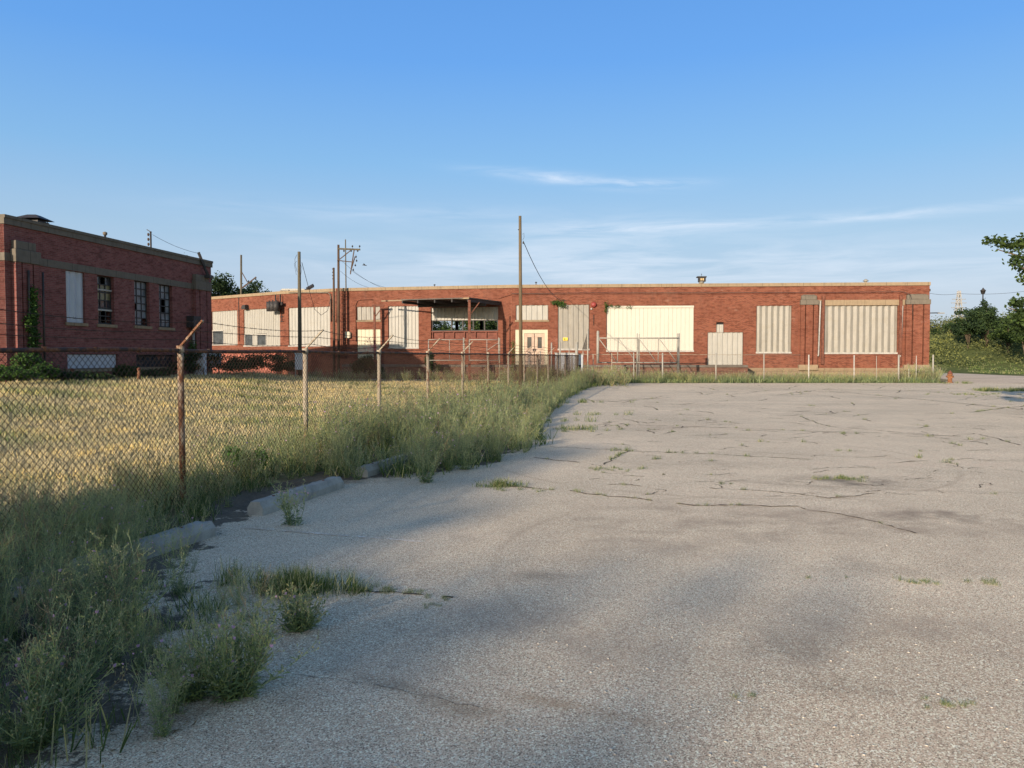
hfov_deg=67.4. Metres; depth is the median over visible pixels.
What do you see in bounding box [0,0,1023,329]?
sky
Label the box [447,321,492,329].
tree
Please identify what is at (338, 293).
utility pole
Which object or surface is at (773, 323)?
boarded window
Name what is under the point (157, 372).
bush
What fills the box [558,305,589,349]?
boarded window
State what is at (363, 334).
boarded door
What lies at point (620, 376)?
verge weeds
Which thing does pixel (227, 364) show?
bush
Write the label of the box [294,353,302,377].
electrical cabinet
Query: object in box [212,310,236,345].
boarded window
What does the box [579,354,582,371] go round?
gate cabinet
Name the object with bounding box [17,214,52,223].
roof ventilator
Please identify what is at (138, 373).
bollard
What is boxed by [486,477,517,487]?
grass clump
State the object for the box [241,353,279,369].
bush
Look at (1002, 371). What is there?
hill foot grass
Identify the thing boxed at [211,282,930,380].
brick warehouse
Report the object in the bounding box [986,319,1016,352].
tree
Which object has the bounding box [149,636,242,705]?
weed plant
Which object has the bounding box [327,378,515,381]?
service yard
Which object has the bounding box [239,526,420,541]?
parking line
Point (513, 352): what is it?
vine
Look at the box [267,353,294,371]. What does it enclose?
bush
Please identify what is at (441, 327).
tree
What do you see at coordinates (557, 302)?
vine
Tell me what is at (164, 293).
window
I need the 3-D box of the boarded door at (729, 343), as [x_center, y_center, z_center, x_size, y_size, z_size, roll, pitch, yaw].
[15.576,-2.552,56.148,2.550,2.430,0.101,0,2,4]
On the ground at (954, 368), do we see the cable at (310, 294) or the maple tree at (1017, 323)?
the maple tree at (1017, 323)
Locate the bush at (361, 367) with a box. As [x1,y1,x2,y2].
[350,354,383,375]
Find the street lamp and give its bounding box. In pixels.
[980,288,985,342]
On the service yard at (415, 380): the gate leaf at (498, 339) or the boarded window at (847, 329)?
the gate leaf at (498, 339)
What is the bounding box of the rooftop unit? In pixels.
[280,289,305,290]
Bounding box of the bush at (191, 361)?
[169,353,202,372]
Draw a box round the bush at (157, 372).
[141,367,175,377]
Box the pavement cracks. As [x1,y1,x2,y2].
[301,385,1023,706]
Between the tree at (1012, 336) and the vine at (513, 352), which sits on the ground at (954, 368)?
the tree at (1012, 336)
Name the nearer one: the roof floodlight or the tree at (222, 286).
the roof floodlight
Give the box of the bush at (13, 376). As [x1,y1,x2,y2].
[0,364,44,381]
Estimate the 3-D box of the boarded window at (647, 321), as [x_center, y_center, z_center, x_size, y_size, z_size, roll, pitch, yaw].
[10.130,-4.056,56.428,6.397,3.391,0.200,0,2,4]
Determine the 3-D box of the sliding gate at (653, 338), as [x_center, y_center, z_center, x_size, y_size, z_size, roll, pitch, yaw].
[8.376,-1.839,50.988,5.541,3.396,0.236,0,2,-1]
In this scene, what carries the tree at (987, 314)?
on the ground at (954, 368)
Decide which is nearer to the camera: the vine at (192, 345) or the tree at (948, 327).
the vine at (192, 345)
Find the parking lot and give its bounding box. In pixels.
[0,383,1023,767]
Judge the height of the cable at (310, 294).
2.965 m
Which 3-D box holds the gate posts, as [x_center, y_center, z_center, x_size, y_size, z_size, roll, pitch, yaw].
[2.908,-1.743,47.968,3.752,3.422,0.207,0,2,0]
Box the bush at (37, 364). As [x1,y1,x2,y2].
[9,353,61,378]
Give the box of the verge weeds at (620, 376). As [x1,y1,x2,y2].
[494,362,945,385]
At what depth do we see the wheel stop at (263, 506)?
8.91 m
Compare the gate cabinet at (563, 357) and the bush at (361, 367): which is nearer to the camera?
the gate cabinet at (563, 357)
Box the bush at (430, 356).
[423,351,439,371]
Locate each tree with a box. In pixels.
[211,270,254,296]
[242,279,271,293]
[433,321,449,329]
[433,321,454,329]
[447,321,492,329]
[487,321,496,329]
[930,327,943,334]
[941,322,953,330]
[951,307,987,347]
[970,299,1002,345]
[981,232,1023,337]
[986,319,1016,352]
[993,308,1023,350]
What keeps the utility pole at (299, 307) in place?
on the ground at (954, 368)
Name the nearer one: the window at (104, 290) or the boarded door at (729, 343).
the window at (104, 290)
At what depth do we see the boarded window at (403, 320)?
58.90 m
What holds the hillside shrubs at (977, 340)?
on the ground at (954, 368)
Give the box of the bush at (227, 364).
[207,353,252,373]
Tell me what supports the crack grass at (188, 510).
on the parking lot
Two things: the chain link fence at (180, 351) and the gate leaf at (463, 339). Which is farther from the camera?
the gate leaf at (463, 339)
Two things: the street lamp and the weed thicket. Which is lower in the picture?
the weed thicket
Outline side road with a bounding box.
[937,373,1023,382]
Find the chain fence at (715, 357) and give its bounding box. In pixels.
[583,353,933,382]
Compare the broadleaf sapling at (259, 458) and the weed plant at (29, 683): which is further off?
the broadleaf sapling at (259, 458)
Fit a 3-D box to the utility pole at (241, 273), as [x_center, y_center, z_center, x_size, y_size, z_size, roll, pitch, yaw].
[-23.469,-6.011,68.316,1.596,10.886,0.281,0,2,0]
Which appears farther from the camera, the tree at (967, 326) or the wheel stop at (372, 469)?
the tree at (967, 326)
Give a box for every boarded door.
[358,329,379,358]
[707,332,742,364]
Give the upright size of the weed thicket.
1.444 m
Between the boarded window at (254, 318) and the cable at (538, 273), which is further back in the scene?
the boarded window at (254, 318)
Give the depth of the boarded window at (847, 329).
55.40 m
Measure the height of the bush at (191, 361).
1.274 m
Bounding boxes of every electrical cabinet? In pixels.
[194,353,206,374]
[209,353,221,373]
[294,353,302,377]
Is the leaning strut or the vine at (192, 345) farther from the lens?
the leaning strut
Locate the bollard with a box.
[137,368,140,380]
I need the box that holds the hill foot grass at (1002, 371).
[937,359,1023,373]
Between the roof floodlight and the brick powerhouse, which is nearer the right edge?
the roof floodlight
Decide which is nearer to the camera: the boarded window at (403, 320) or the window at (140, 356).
the window at (140, 356)
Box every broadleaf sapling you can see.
[219,445,248,474]
[243,444,267,478]
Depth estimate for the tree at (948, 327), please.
103.77 m
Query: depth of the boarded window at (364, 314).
59.48 m
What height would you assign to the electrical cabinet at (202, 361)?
1.274 m
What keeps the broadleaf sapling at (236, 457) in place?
on the ground at (954, 368)
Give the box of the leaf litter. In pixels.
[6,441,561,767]
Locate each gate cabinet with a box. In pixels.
[555,353,574,369]
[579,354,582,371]
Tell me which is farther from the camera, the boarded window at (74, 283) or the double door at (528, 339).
the double door at (528, 339)
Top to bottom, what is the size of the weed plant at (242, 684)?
0.494 m
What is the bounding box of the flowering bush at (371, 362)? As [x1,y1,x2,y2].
[359,338,378,367]
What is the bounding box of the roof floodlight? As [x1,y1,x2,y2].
[306,284,313,289]
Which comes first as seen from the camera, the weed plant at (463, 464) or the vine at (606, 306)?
the weed plant at (463, 464)
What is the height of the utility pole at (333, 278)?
8.665 m
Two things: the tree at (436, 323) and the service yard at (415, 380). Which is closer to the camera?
the service yard at (415, 380)
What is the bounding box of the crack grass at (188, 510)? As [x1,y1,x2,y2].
[0,380,1023,767]
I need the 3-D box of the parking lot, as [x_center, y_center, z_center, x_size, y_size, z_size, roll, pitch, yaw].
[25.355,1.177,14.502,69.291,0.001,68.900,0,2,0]
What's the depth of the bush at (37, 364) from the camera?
29.47 m
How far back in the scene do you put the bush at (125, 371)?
34.53 m
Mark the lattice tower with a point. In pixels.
(959, 300)
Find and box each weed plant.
[0,586,153,707]
[0,619,126,756]
[49,526,188,637]
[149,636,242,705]
[156,587,319,705]
[252,581,331,633]
[269,478,314,525]
[404,429,449,482]
[451,433,483,469]
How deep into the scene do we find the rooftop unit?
66.25 m
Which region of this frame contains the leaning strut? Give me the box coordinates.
[197,252,212,278]
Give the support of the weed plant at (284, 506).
on the parking lot
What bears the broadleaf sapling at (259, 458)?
on the ground at (954, 368)
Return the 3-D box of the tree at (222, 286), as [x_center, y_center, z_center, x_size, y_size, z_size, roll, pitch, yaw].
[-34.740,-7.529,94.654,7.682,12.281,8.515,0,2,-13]
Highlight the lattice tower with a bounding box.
[951,291,964,317]
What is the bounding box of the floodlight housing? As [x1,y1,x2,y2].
[696,274,706,282]
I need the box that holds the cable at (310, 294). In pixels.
[302,264,330,314]
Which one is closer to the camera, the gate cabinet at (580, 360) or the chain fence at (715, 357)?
the gate cabinet at (580, 360)
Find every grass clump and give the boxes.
[147,557,375,600]
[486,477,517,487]
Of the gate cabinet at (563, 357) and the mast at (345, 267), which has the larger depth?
the mast at (345, 267)
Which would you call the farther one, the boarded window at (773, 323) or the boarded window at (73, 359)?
the boarded window at (773, 323)
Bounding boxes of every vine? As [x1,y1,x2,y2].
[21,284,43,360]
[188,340,197,371]
[510,342,516,371]
[549,299,565,308]
[604,302,630,313]
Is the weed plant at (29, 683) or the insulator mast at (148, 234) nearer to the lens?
the weed plant at (29, 683)
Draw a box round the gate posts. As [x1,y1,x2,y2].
[529,329,588,372]
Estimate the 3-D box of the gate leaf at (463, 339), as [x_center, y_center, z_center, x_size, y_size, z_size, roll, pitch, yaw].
[-4.469,-1.685,52.504,2.519,2.978,0.129,0,2,0]
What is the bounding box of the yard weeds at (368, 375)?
[214,367,512,381]
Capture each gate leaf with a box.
[428,338,464,380]
[469,338,499,380]
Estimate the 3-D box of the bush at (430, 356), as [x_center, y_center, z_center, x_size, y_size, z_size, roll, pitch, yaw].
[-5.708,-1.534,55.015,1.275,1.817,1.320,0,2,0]
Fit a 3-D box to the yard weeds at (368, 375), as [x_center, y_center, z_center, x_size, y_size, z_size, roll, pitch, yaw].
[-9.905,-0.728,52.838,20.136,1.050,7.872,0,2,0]
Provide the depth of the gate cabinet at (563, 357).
48.72 m
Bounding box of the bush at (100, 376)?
[76,371,115,380]
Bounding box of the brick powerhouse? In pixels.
[0,214,212,382]
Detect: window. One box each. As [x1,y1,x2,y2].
[65,271,88,325]
[66,354,115,371]
[97,276,117,327]
[134,280,152,328]
[136,355,172,369]
[142,284,174,330]
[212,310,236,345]
[243,309,279,346]
[288,307,329,346]
[356,307,380,321]
[388,306,418,348]
[515,305,548,321]
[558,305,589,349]
[606,305,693,351]
[756,306,791,353]
[824,306,897,353]
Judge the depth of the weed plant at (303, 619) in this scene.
4.74 m
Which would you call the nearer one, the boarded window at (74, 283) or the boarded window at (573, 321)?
the boarded window at (74, 283)
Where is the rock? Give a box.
[0,576,42,601]
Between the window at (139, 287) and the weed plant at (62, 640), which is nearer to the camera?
the weed plant at (62, 640)
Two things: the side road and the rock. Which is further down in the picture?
the rock
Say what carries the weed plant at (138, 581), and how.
on the parking lot
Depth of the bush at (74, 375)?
30.87 m
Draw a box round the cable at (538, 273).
[523,241,566,300]
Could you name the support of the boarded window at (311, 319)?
in the brick warehouse
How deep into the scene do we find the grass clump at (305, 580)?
5.54 m
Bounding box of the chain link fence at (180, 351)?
[0,308,578,554]
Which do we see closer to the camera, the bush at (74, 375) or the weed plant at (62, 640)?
the weed plant at (62, 640)
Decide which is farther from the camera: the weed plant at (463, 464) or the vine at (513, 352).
the vine at (513, 352)
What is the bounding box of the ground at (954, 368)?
[0,328,1023,572]
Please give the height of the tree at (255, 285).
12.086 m
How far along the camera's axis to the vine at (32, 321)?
31.05 m
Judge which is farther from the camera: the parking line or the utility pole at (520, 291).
the utility pole at (520, 291)
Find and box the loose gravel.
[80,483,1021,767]
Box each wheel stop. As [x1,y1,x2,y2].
[32,521,215,590]
[247,476,343,515]
[355,452,412,476]
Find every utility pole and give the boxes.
[240,255,256,293]
[294,252,301,374]
[332,268,335,377]
[337,245,359,378]
[518,216,523,382]
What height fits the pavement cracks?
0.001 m
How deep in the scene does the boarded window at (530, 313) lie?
56.99 m
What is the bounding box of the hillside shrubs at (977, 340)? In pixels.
[929,311,1023,366]
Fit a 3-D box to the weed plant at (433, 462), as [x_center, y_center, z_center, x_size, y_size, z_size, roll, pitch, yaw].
[-1.137,0.953,10.340,0.617,0.752,0.587,0,2,0]
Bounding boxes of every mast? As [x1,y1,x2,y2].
[147,229,151,246]
[345,239,346,287]
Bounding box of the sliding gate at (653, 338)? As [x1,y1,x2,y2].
[596,331,679,378]
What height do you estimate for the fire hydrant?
0.800 m
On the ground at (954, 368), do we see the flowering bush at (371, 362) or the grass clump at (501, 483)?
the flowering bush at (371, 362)
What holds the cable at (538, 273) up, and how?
attached to the utility pole at (520, 291)
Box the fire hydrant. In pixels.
[946,370,953,382]
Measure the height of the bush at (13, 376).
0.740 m
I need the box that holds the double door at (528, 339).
[515,330,547,364]
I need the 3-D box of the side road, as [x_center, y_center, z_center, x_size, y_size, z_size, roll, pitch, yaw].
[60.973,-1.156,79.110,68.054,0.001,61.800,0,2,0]
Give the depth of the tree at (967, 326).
94.22 m
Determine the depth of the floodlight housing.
56.86 m
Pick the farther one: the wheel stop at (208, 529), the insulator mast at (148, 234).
the insulator mast at (148, 234)
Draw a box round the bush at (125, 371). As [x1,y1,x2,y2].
[111,363,142,378]
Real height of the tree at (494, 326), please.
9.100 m
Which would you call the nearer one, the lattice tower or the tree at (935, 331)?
the tree at (935, 331)
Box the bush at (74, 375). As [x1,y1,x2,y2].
[40,367,86,380]
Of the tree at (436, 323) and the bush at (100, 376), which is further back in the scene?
the tree at (436, 323)
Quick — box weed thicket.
[0,369,608,759]

